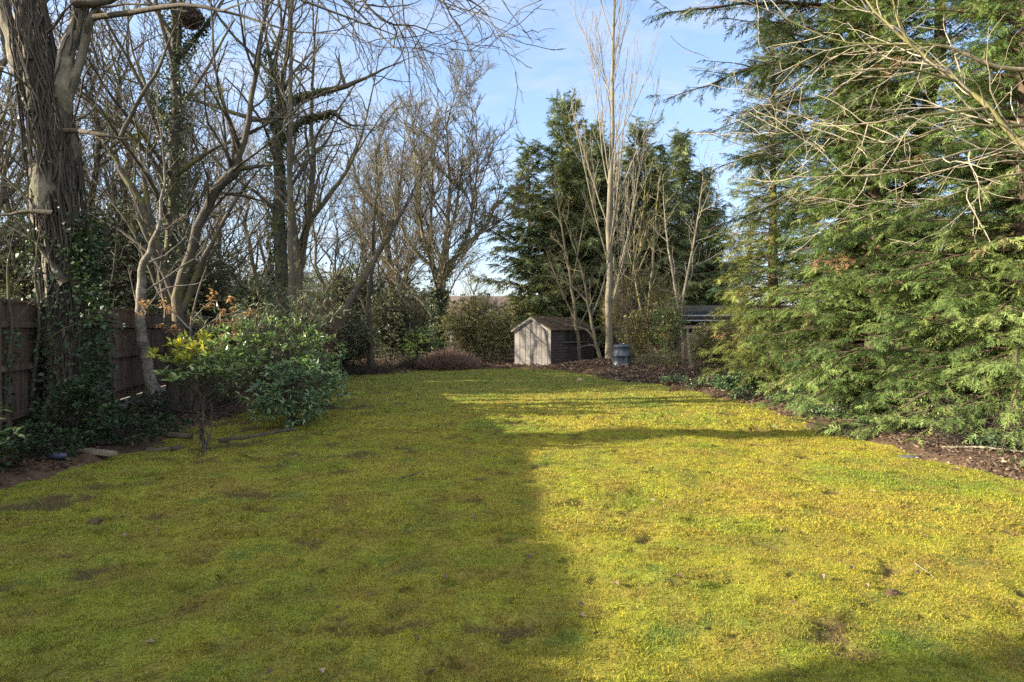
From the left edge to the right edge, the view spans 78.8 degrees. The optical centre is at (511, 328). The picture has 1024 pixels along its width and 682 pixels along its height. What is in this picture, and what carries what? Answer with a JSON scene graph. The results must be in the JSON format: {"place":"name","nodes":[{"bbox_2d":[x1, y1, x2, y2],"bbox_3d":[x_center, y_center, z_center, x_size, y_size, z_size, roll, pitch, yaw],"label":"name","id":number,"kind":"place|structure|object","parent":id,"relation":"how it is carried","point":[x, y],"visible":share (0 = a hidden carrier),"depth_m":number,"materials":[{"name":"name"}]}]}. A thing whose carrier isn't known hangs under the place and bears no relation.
{"place":"outdoors","nodes":[
{"label":"outdoors","id":0,"kind":"place"},
{"bbox_2d":[335,167,389,368],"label":"bare tree","id":1,"kind":"object","parent":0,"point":[370,352],"visible":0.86,"depth_m":23.14,"materials":[{"name":"brown plant"}]},
{"bbox_2d":[318,135,446,377],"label":"bare tree","id":2,"kind":"object","parent":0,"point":[355,291],"visible":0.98,"depth_m":19.91,"materials":[{"name":"brown plant"}]},
{"bbox_2d":[0,0,1018,304],"label":"sky","id":3,"kind":"structure","parent":0,"point":[551,70],"materials":[{"name":"blue"}]},
{"bbox_2d":[0,368,1023,681],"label":"lawn","id":4,"kind":"structure","parent":0,"point":[470,625],"depth_m":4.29,"materials":[{"name":"plant"}]},
{"bbox_2d":[0,429,34,471],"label":"ivy plant","id":5,"kind":"object","parent":4,"relation":"on","point":[12,448],"visible":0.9,"depth_m":6.84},
{"bbox_2d":[0,223,57,454],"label":"sapling","id":6,"kind":"object","parent":4,"relation":"on","point":[7,404],"visible":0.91,"depth_m":7.59,"materials":[{"name":"brown plant"}]},
{"bbox_2d":[0,422,94,464],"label":"ivy plant","id":7,"kind":"object","parent":4,"relation":"on","point":[42,442],"visible":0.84,"depth_m":7.29,"materials":[{"name":"plant"}]},
{"bbox_2d":[12,407,95,450],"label":"ivy plant","id":8,"kind":"object","parent":4,"relation":"on","point":[21,424],"visible":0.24,"depth_m":7.88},
{"bbox_2d":[83,413,167,446],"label":"ivy plant","id":9,"kind":"object","parent":4,"relation":"on","point":[116,438],"visible":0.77,"depth_m":8.50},
{"bbox_2d":[106,401,159,427],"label":"ivy plant","id":10,"kind":"object","parent":4,"relation":"on","point":[127,410],"visible":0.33,"depth_m":9.69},
{"bbox_2d":[82,49,188,404],"bbox_3d":[-7.638,-1.972,12.678,2.042,7.264,1.924,0,0,37],"label":"bare tree","id":11,"kind":"object","parent":4,"relation":"on","point":[145,207],"visible":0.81,"depth_m":12.53,"materials":[{"name":"brown plant"}]},
{"bbox_2d":[109,389,185,416],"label":"ivy plant","id":12,"kind":"object","parent":4,"relation":"on","point":[152,397],"visible":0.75,"depth_m":10.95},
{"bbox_2d":[1,0,309,356],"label":"tree","id":13,"kind":"object","parent":4,"relation":"on","point":[175,172],"visible":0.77,"depth_m":13.09,"materials":[{"name":"brown plant"}]},
{"bbox_2d":[174,7,204,30],"bbox_3d":[-6.654,-6.443,12.899,0.555,0.519,0.526,0,0,0],"label":"squirrel drey","id":14,"kind":"object","parent":13,"relation":"attached to","point":[191,17],"visible":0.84,"depth_m":12.79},
{"bbox_2d":[114,66,213,408],"bbox_3d":[-6.609,-1.772,11.941,1.801,6.814,1.490,0,0,-27],"label":"bare tree","id":15,"kind":"object","parent":4,"relation":"on","point":[142,340],"visible":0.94,"depth_m":11.76,"materials":[{"name":"brown plant"}]},
{"bbox_2d":[137,267,260,409],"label":"young beech","id":16,"kind":"object","parent":4,"relation":"on","point":[168,308],"visible":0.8,"depth_m":11.26,"materials":[{"name":"orange plant"}]},
{"bbox_2d":[145,323,267,451],"bbox_3d":[-4.084,0.806,8.356,1.303,1.784,1.280,0,0,35],"label":"spotted laurel","id":17,"kind":"object","parent":4,"relation":"on","point":[187,366],"visible":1,"depth_m":8.18,"materials":[{"name":"green plant"}]},
{"bbox_2d":[76,0,359,406],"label":"bare tree","id":18,"kind":"object","parent":4,"relation":"on","point":[180,302],"visible":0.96,"depth_m":12.35,"materials":[{"name":"brown plant"}]},
{"bbox_2d":[203,315,348,413],"bbox_3d":[-4.440,0.710,11.619,2.664,1.975,1.882,0,0,0],"label":"laurel","id":19,"kind":"object","parent":4,"relation":"on","point":[263,339],"visible":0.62,"depth_m":11.41,"materials":[{"name":"green plant"}]},
{"bbox_2d":[134,0,436,378],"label":"bare tree","id":20,"kind":"object","parent":4,"relation":"on","point":[279,233],"visible":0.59,"depth_m":17.88,"materials":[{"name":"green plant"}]},
{"bbox_2d":[225,0,355,355],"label":"bare tree","id":21,"kind":"object","parent":4,"relation":"on","point":[291,241],"visible":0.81,"depth_m":16.96,"materials":[{"name":"brown plant"}]},
{"bbox_2d":[245,357,349,428],"bbox_3d":[-3.560,1.087,10.396,1.678,1.260,1.545,0,0,0],"label":"laurel","id":22,"kind":"object","parent":4,"relation":"on","point":[287,383],"visible":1,"depth_m":10.28,"materials":[{"name":"green plant"}]},
{"bbox_2d":[277,350,348,406],"bbox_3d":[-4.038,1.047,12.631,1.529,1.275,1.379,0,0,0],"label":"laurel","id":23,"kind":"object","parent":4,"relation":"on","point":[338,363],"visible":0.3,"depth_m":12.56,"materials":[{"name":"green plant"}]},
{"bbox_2d":[331,314,380,369],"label":"evergreen bush","id":24,"kind":"object","parent":4,"relation":"on","point":[361,349],"visible":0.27,"depth_m":23.34,"materials":[{"name":"green plant"}]},
{"bbox_2d":[339,353,413,375],"bbox_3d":[-5.101,1.307,22.283,3.220,1.047,2.616,0,0,0],"label":"brush heap","id":25,"kind":"object","parent":4,"relation":"on","point":[366,370],"visible":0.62,"depth_m":22.00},
{"bbox_2d":[415,345,482,370],"bbox_3d":[-2.534,1.122,24.636,2.826,0.992,2.219,0,0,0],"label":"heather mound","id":26,"kind":"object","parent":4,"relation":"on","point":[447,360],"visible":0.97,"depth_m":24.12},
{"bbox_2d":[50,372,1023,681],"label":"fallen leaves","id":27,"kind":"object","parent":4,"relation":"on","point":[150,640],"depth_m":4.71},
{"bbox_2d":[618,342,688,368],"bbox_3d":[5.318,1.006,22.844,2.712,1.158,2.427,0,0,21],"label":"brush heap","id":28,"kind":"object","parent":4,"relation":"on","point":[657,354],"visible":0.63,"depth_m":22.67,"materials":[{"name":"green plant"}]},
{"bbox_2d":[706,371,763,391],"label":"evergreen bush","id":29,"kind":"object","parent":4,"relation":"on","point":[721,382],"visible":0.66,"depth_m":15.40,"materials":[{"name":"green plant"}]},
{"bbox_2d":[0,342,1023,488],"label":"soil bed","id":30,"kind":"object","parent":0,"point":[22,475],"visible":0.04,"depth_m":8.45,"materials":[{"name":"soil"}]},
{"bbox_2d":[0,12,83,252],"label":"bare tree","id":31,"kind":"object","parent":30,"relation":"on","point":[5,205],"visible":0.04,"depth_m":21.66,"materials":[{"name":"brown plant"}]},
{"bbox_2d":[0,209,98,303],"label":"evergreen bush","id":32,"kind":"object","parent":30,"relation":"on","point":[14,272],"visible":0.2,"depth_m":15.56,"materials":[{"name":"green plant"}]},
{"bbox_2d":[0,0,105,213],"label":"bare tree","id":33,"kind":"object","parent":30,"relation":"on","point":[4,63],"visible":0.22,"depth_m":16.81,"materials":[{"name":"brown plant"}]},
{"bbox_2d":[4,203,106,443],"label":"sapling","id":34,"kind":"object","parent":30,"relation":"on","point":[32,381],"visible":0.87,"depth_m":8.19,"materials":[{"name":"brown plant"}]},
{"bbox_2d":[24,368,125,450],"bbox_3d":[-5.522,1.056,7.929,1.220,1.120,0.912,0,0,0],"label":"ivy bush","id":35,"kind":"object","parent":30,"relation":"on","point":[74,388],"visible":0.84,"depth_m":7.80,"materials":[{"name":"plant"}]},
{"bbox_2d":[0,0,155,237],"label":"bare tree","id":36,"kind":"object","parent":30,"relation":"on","point":[17,121],"visible":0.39,"depth_m":16.16,"materials":[{"name":"brown plant"}]},
{"bbox_2d":[0,44,161,267],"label":"bare tree","id":37,"kind":"object","parent":30,"relation":"on","point":[12,200],"visible":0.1,"depth_m":17.18,"materials":[{"name":"brown plant"}]},
{"bbox_2d":[21,27,156,229],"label":"bare tree","id":38,"kind":"object","parent":30,"relation":"on","point":[103,141],"visible":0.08,"depth_m":19.66,"materials":[{"name":"brown plant"}]},
{"bbox_2d":[0,0,208,227],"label":"bare tree","id":39,"kind":"object","parent":30,"relation":"on","point":[96,175],"visible":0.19,"depth_m":18.00,"materials":[{"name":"brown plant"}]},
{"bbox_2d":[56,36,159,225],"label":"bare tree","id":40,"kind":"object","parent":30,"relation":"on","point":[84,151],"visible":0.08,"depth_m":20.40,"materials":[{"name":"brown plant"}]},
{"bbox_2d":[0,298,231,453],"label":"wooden fence","id":41,"kind":"object","parent":30,"relation":"on","point":[127,360],"visible":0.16,"depth_m":10.93,"materials":[{"name":"brown wood"}]},
{"bbox_2d":[98,201,143,408],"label":"sapling","id":42,"kind":"object","parent":30,"relation":"on","point":[105,334],"visible":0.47,"depth_m":9.60,"materials":[{"name":"brown plant"}]},
{"bbox_2d":[80,195,176,314],"bbox_3d":[-10.800,-1.058,17.015,3.322,5.241,2.388,0,0,0],"label":"evergreen bush","id":43,"kind":"object","parent":30,"relation":"on","point":[124,293],"visible":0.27,"depth_m":16.70,"materials":[{"name":"green plant"}]},
{"bbox_2d":[58,0,216,248],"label":"bare tree","id":44,"kind":"object","parent":30,"relation":"on","point":[110,112],"visible":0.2,"depth_m":19.67,"materials":[{"name":"brown plant"}]},
{"bbox_2d":[126,412,196,436],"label":"ivy plant","id":45,"kind":"object","parent":30,"relation":"on","point":[168,419],"visible":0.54,"depth_m":9.37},
{"bbox_2d":[83,0,242,273],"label":"bare tree","id":46,"kind":"object","parent":30,"relation":"on","point":[181,190],"visible":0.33,"depth_m":17.68,"materials":[{"name":"brown plant"}]},
{"bbox_2d":[76,0,261,313],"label":"bare tree","id":47,"kind":"object","parent":30,"relation":"on","point":[154,169],"visible":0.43,"depth_m":16.72,"materials":[{"name":"brown plant"}]},
{"bbox_2d":[79,59,269,279],"bbox_3d":[-10.093,-3.418,18.591,4.900,10.280,3.194,0,0,-36],"label":"bare tree","id":48,"kind":"object","parent":30,"relation":"on","point":[181,257],"visible":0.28,"depth_m":18.80,"materials":[{"name":"brown plant"}]},
{"bbox_2d":[120,365,257,426],"bbox_3d":[-5.883,1.183,11.286,2.782,1.109,2.309,0,0,0],"label":"brush heap","id":49,"kind":"object","parent":30,"relation":"on","point":[184,408],"visible":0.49,"depth_m":11.18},
{"bbox_2d":[124,0,264,271],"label":"bare tree","id":50,"kind":"object","parent":30,"relation":"on","point":[196,202],"visible":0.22,"depth_m":20.45,"materials":[{"name":"brown plant"}]},
{"bbox_2d":[122,52,272,279],"bbox_3d":[-10.974,-4.061,21.849,5.515,11.569,3.595,0,0,9],"label":"bare tree","id":51,"kind":"object","parent":30,"relation":"on","point":[204,196],"visible":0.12,"depth_m":22.27,"materials":[{"name":"brown plant"}]},
{"bbox_2d":[146,243,252,370],"bbox_3d":[-9.956,-0.594,19.484,3.566,4.268,2.498,0,0,0],"label":"evergreen bush","id":52,"kind":"object","parent":30,"relation":"on","point":[211,314],"visible":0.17,"depth_m":19.30,"materials":[{"name":"green plant"}]},
{"bbox_2d":[151,84,249,312],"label":"bare tree","id":53,"kind":"object","parent":30,"relation":"on","point":[221,256],"visible":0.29,"depth_m":19.04,"materials":[{"name":"brown plant"}]},
{"bbox_2d":[185,95,263,279],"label":"bare tree","id":54,"kind":"object","parent":30,"relation":"on","point":[244,238],"visible":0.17,"depth_m":36.70,"materials":[{"name":"brown plant"}]},
{"bbox_2d":[192,86,273,292],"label":"bare tree","id":55,"kind":"object","parent":30,"relation":"on","point":[216,222],"visible":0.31,"depth_m":24.65,"materials":[{"name":"brown plant"}]},
{"bbox_2d":[193,96,310,350],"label":"bare tree","id":56,"kind":"object","parent":30,"relation":"on","point":[252,263],"visible":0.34,"depth_m":27.02,"materials":[{"name":"brown plant"}]},
{"bbox_2d":[218,273,288,367],"bbox_3d":[-9.208,-0.187,21.989,3.788,3.534,2.732,0,0,0],"label":"evergreen bush","id":57,"kind":"object","parent":30,"relation":"on","point":[255,289],"visible":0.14,"depth_m":21.57,"materials":[{"name":"green plant"}]},
{"bbox_2d":[186,299,324,393],"bbox_3d":[-6.402,0.414,15.106,3.320,2.320,2.863,0,0,-40],"label":"bamboo clump","id":58,"kind":"object","parent":30,"relation":"on","point":[257,326],"visible":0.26,"depth_m":15.02,"materials":[{"name":"green plant"}]},
{"bbox_2d":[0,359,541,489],"bbox_3d":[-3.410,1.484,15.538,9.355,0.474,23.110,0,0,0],"label":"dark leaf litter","id":59,"kind":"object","parent":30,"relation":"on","point":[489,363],"visible":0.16,"depth_m":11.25,"materials":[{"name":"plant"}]},
{"bbox_2d":[231,94,324,289],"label":"bare tree","id":60,"kind":"object","parent":30,"relation":"on","point":[263,259],"visible":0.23,"depth_m":35.05,"materials":[{"name":"brown plant"}]},
{"bbox_2d":[0,0,566,444],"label":"ivy clad tree","id":61,"kind":"object","parent":30,"relation":"on","point":[46,72],"visible":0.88,"depth_m":8.34,"materials":[{"name":"brown plant"}]},
{"bbox_2d":[227,124,339,275],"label":"bare tree","id":62,"kind":"object","parent":30,"relation":"on","point":[297,205],"visible":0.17,"depth_m":37.94,"materials":[{"name":"brown plant"}]},
{"bbox_2d":[230,284,347,387],"bbox_3d":[-5.801,0.196,15.883,2.670,2.763,3.455,0,0,-32],"label":"bamboo clump","id":63,"kind":"object","parent":30,"relation":"on","point":[295,314],"visible":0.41,"depth_m":15.65,"materials":[{"name":"green plant"}]},
{"bbox_2d":[252,290,373,364],"bbox_3d":[-7.097,0.154,22.003,4.565,3.160,3.239,0,0,0],"label":"evergreen bush","id":64,"kind":"object","parent":30,"relation":"on","point":[346,331],"visible":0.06,"depth_m":21.86,"materials":[{"name":"green plant"}]},
{"bbox_2d":[287,286,349,372],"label":"scrub bush","id":65,"kind":"object","parent":30,"relation":"on","point":[327,327],"visible":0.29,"depth_m":19.45,"materials":[{"name":"green plant"}]},
{"bbox_2d":[237,0,415,345],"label":"bare tree","id":66,"kind":"object","parent":30,"relation":"on","point":[300,246],"visible":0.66,"depth_m":19.44,"materials":[{"name":"brown plant"}]},
{"bbox_2d":[283,48,387,295],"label":"bare tree","id":67,"kind":"object","parent":30,"relation":"on","point":[314,265],"visible":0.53,"depth_m":24.51,"materials":[{"name":"brown plant"}]},
{"bbox_2d":[308,175,368,281],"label":"bare tree","id":68,"kind":"object","parent":30,"relation":"on","point":[335,250],"visible":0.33,"depth_m":36.20,"materials":[{"name":"brown plant"}]},
{"bbox_2d":[302,256,395,328],"bbox_3d":[-8.663,-1.048,32.000,5.588,5.528,4.359,0,0,0],"label":"evergreen bush","id":69,"kind":"object","parent":30,"relation":"on","point":[336,287],"visible":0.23,"depth_m":31.44,"materials":[{"name":"green plant"}]},
{"bbox_2d":[310,169,392,356],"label":"bare tree","id":70,"kind":"object","parent":30,"relation":"on","point":[357,237],"visible":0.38,"depth_m":32.39,"materials":[{"name":"brown plant"}]},
{"bbox_2d":[322,133,400,303],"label":"bare tree","id":71,"kind":"object","parent":30,"relation":"on","point":[357,222],"visible":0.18,"depth_m":38.03,"materials":[{"name":"brown plant"}]},
{"bbox_2d":[346,146,417,357],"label":"bare tree","id":72,"kind":"object","parent":30,"relation":"on","point":[401,263],"visible":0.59,"depth_m":31.43,"materials":[{"name":"brown plant"}]},
{"bbox_2d":[324,83,445,355],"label":"bare tree","id":73,"kind":"object","parent":30,"relation":"on","point":[375,154],"visible":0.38,"depth_m":33.71,"materials":[{"name":"brown plant"}]},
{"bbox_2d":[360,287,435,362],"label":"evergreen bush","id":74,"kind":"object","parent":30,"relation":"on","point":[390,324],"visible":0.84,"depth_m":26.71,"materials":[{"name":"green plant"}]},
{"bbox_2d":[392,280,452,353],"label":"scrub bush","id":75,"kind":"object","parent":30,"relation":"on","point":[425,319],"visible":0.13,"depth_m":31.86,"materials":[{"name":"green plant"}]},
{"bbox_2d":[399,326,446,359],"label":"evergreen bush","id":76,"kind":"object","parent":30,"relation":"on","point":[423,340],"visible":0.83,"depth_m":26.33,"materials":[{"name":"green plant"}]},
{"bbox_2d":[335,21,536,354],"bbox_3d":[-3.630,-6.397,29.884,9.708,16.069,6.080,0,0,0],"label":"bare tree","id":77,"kind":"object","parent":30,"relation":"on","point":[442,272],"visible":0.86,"depth_m":29.79,"materials":[{"name":"brown plant"}]},
{"bbox_2d":[435,290,504,358],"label":"evergreen bush","id":78,"kind":"object","parent":30,"relation":"on","point":[467,318],"visible":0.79,"depth_m":28.69,"materials":[{"name":"green plant"}]},
{"bbox_2d":[473,306,519,361],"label":"evergreen bush","id":79,"kind":"object","parent":30,"relation":"on","point":[499,336],"visible":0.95,"depth_m":27.75,"materials":[{"name":"green plant"}]},
{"bbox_2d":[511,316,596,365],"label":"garden shed","id":80,"kind":"structure","parent":30,"relation":"on","point":[541,340],"depth_m":26.01,"materials":[{"name":"grey wood"}]},
{"bbox_2d":[464,87,648,349],"bbox_3d":[2.306,-5.579,33.093,9.769,14.661,9.298,0,0,29],"label":"conifer tree","id":81,"kind":"object","parent":30,"relation":"on","point":[528,262],"visible":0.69,"depth_m":32.34,"materials":[{"name":"green plant"}]},
{"bbox_2d":[542,164,604,360],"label":"bare tree","id":82,"kind":"object","parent":30,"relation":"on","point":[574,312],"visible":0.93,"depth_m":25.96,"materials":[{"name":"brown plant"}]},
{"bbox_2d":[506,118,640,332],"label":"conifer tree","id":83,"kind":"object","parent":30,"relation":"on","point":[595,143],"visible":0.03,"depth_m":37.80,"materials":[{"name":"green plant"}]},
{"bbox_2d":[532,195,623,360],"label":"bare tree","id":84,"kind":"object","parent":30,"relation":"on","point":[593,333],"visible":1,"depth_m":24.37,"materials":[{"name":"grey plant"}]},
{"bbox_2d":[543,136,681,355],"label":"conifer tree","id":85,"kind":"object","parent":30,"relation":"on","point":[604,189],"visible":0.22,"depth_m":32.56,"materials":[{"name":"green plant"}]},
{"bbox_2d":[563,0,663,358],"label":"poplar tree","id":86,"kind":"object","parent":30,"relation":"on","point":[608,219],"visible":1,"depth_m":24.95,"materials":[{"name":"beige plant"}]},
{"bbox_2d":[612,343,630,366],"bbox_3d":[4.006,0.930,22.800,0.750,0.840,0.750,0,0,0],"label":"compost bin","id":87,"kind":"object","parent":30,"relation":"on","point":[620,350],"visible":0.94,"depth_m":22.53,"materials":[{"name":"plastic"}]},
{"bbox_2d":[598,258,654,360],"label":"scrub bush","id":88,"kind":"object","parent":30,"relation":"on","point":[623,310],"visible":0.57,"depth_m":25.80,"materials":[{"name":"green plant"}]},
{"bbox_2d":[598,140,674,360],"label":"bare tree","id":89,"kind":"object","parent":30,"relation":"on","point":[637,255],"visible":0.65,"depth_m":25.98,"materials":[{"name":"brown plant"}]},
{"bbox_2d":[615,158,675,360],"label":"bare tree","id":90,"kind":"object","parent":30,"relation":"on","point":[652,265],"visible":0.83,"depth_m":25.47,"materials":[{"name":"brown plant"}]},
{"bbox_2d":[570,114,727,357],"bbox_3d":[7.104,-5.077,33.479,8.648,13.635,9.085,0,0,-1],"label":"conifer tree","id":91,"kind":"object","parent":30,"relation":"on","point":[676,240],"visible":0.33,"depth_m":32.03,"materials":[{"name":"green plant"}]},
{"bbox_2d":[642,268,691,360],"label":"scrub bush","id":92,"kind":"object","parent":30,"relation":"on","point":[657,303],"visible":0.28,"depth_m":25.25,"materials":[{"name":"green plant"}]},
{"bbox_2d":[651,297,693,363],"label":"evergreen bush","id":93,"kind":"object","parent":30,"relation":"on","point":[670,326],"visible":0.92,"depth_m":23.86,"materials":[{"name":"green plant"}]},
{"bbox_2d":[649,135,736,363],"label":"bare tree","id":94,"kind":"object","parent":30,"relation":"on","point":[686,276],"visible":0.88,"depth_m":23.95,"materials":[{"name":"beige plant"}]},
{"bbox_2d":[654,119,765,304],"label":"conifer tree","id":95,"kind":"object","parent":30,"relation":"on","point":[683,166],"visible":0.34,"depth_m":35.99,"materials":[{"name":"green plant"}]},
{"bbox_2d":[681,319,749,373],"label":"evergreen bush","id":96,"kind":"object","parent":30,"relation":"on","point":[697,344],"visible":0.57,"depth_m":19.82,"materials":[{"name":"green plant"}]},
{"bbox_2d":[645,305,817,360],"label":"outbuilding","id":97,"kind":"structure","parent":30,"relation":"on","point":[697,313],"depth_m":25.78,"materials":[{"name":"wood"}]},
{"bbox_2d":[681,326,842,368],"bbox_3d":[9.107,0.802,22.209,5.928,1.795,0.115,0,0,16],"label":"wooden fence","id":98,"kind":"object","parent":30,"relation":"on","point":[686,354],"visible":0.06,"depth_m":22.89,"materials":[{"name":"brown wood"}]},
{"bbox_2d":[696,9,842,395],"bbox_3d":[6.684,-2.868,16.031,3.904,10.380,3.956,0,0,15],"label":"cypress tree","id":99,"kind":"object","parent":30,"relation":"on","point":[734,297],"visible":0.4,"depth_m":15.86,"materials":[{"name":"green plant"}]},
{"bbox_2d":[542,358,1023,480],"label":"leaf litter","id":100,"kind":"object","parent":30,"relation":"on","point":[651,377],"visible":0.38,"depth_m":15.48,"materials":[{"name":"plant"}]},
{"bbox_2d":[631,0,1014,382],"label":"conifer tree","id":101,"kind":"object","parent":30,"relation":"on","point":[788,33],"visible":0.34,"depth_m":13.33,"materials":[{"name":"green plant"}]},
{"bbox_2d":[671,0,1023,253],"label":"bare tree","id":102,"kind":"object","parent":30,"relation":"on","point":[987,107],"visible":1,"depth_m":5.97,"materials":[{"name":"beige plant"}]},
{"bbox_2d":[734,0,1005,421],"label":"cypress tree","id":103,"kind":"object","parent":30,"relation":"on","point":[844,376],"visible":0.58,"depth_m":11.72,"materials":[{"name":"green plant"}]},
{"bbox_2d":[771,0,1023,467],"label":"cypress tree","id":104,"kind":"object","parent":30,"relation":"on","point":[996,311],"visible":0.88,"depth_m":9.09,"materials":[{"name":"green plant"}]},
{"bbox_2d":[882,377,1023,456],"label":"shrub","id":105,"kind":"object","parent":30,"relation":"on","point":[1001,429],"visible":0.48,"depth_m":8.22,"materials":[{"name":"plant"}]},
{"bbox_2d":[893,0,1017,396],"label":"cypress tree","id":106,"kind":"object","parent":30,"relation":"on","point":[1003,205],"visible":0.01,"depth_m":11.78,"materials":[{"name":"green plant"}]},
{"bbox_2d":[615,303,681,361],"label":"evergreen bush","id":107,"kind":"object","parent":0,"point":[643,335],"visible":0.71,"depth_m":24.91,"materials":[{"name":"green plant"}]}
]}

